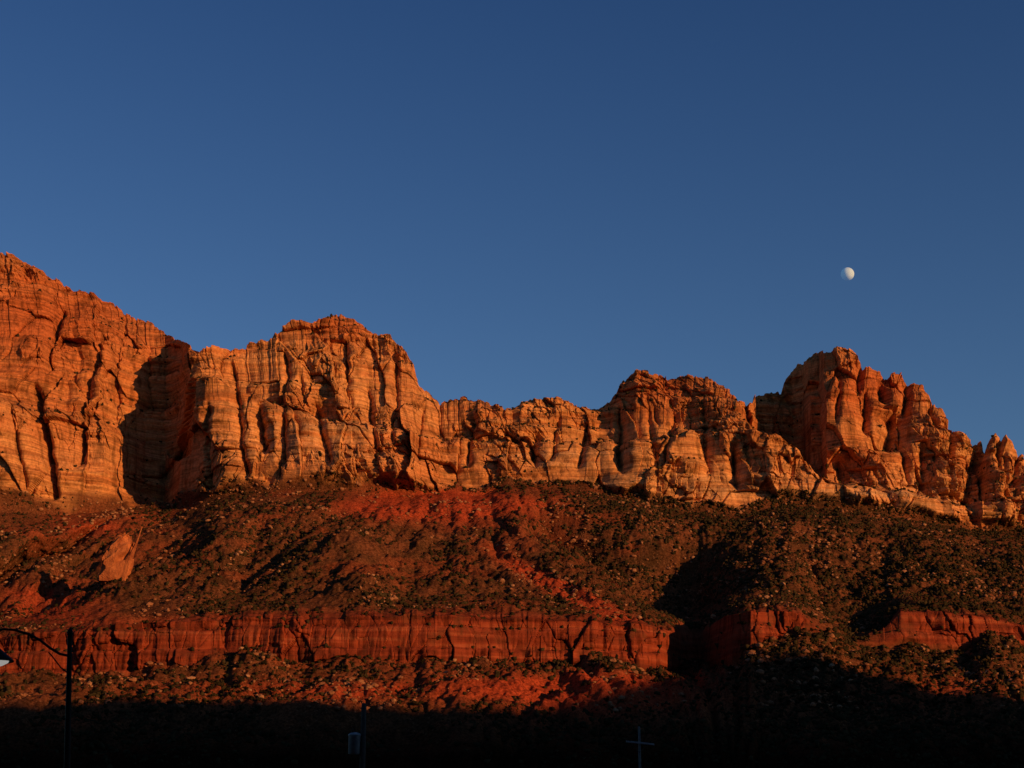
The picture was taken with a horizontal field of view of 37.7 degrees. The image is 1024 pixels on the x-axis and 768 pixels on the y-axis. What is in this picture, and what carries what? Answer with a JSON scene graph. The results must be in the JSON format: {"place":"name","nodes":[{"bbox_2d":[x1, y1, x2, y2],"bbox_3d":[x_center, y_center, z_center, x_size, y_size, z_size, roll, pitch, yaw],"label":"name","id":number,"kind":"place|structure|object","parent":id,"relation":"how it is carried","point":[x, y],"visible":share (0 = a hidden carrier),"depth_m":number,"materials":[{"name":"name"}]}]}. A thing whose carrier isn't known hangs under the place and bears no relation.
{"place":"outdoors","nodes":[
{"label":"outdoors","id":0,"kind":"place"},
{"bbox_2d":[0,628,72,767],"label":"street lamp","id":1,"kind":"object","parent":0,"point":[5,658],"visible":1,"depth_m":44.30,"materials":[{"name":"metal"}]},
{"bbox_2d":[348,703,365,767],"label":"utility pole","id":2,"kind":"object","parent":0,"point":[356,743],"visible":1,"depth_m":68.02,"materials":[{"name":"brown wood"}]},
{"bbox_2d":[0,252,1023,767],"bbox_3d":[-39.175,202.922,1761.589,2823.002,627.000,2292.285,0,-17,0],"label":"mountain","id":3,"kind":"structure","parent":0,"point":[386,388],"depth_m":1234.42,"materials":[{"name":"stone"}]},
{"bbox_2d":[97,528,141,584],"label":"leaning boulder","id":4,"kind":"object","parent":3,"relation":"on","point":[117,560],"visible":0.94,"depth_m":1091.33,"materials":[{"name":"orange stone"}]},
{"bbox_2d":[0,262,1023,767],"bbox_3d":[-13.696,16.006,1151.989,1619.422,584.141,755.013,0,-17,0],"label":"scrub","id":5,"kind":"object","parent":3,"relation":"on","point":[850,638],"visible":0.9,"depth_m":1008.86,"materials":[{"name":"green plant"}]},
{"bbox_2d":[0,470,1023,712],"bbox_3d":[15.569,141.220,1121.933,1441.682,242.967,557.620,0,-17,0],"label":"rubble","id":6,"kind":"object","parent":3,"relation":"on","point":[610,704],"visible":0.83,"depth_m":1202.25,"materials":[{"name":"stone"}]},
{"bbox_2d":[755,643,762,647],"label":"boulder","id":7,"kind":"object","parent":3,"relation":"on","point":[758,645],"visible":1,"depth_m":931.41,"materials":[{"name":"stone"}]},
{"bbox_2d":[756,669,764,673],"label":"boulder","id":8,"kind":"object","parent":3,"relation":"on","point":[760,671],"visible":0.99,"depth_m":900.60,"materials":[{"name":"stone"}]},
{"bbox_2d":[0,0,1023,457],"label":"sky","id":9,"kind":"structure","parent":0,"point":[538,199],"materials":[{"name":"blue"}]},
{"bbox_2d":[626,727,653,767],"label":"utility pole","id":10,"kind":"object","parent":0,"point":[639,743],"visible":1,"depth_m":121.55,"materials":[{"name":"grey wood"}]}
]}

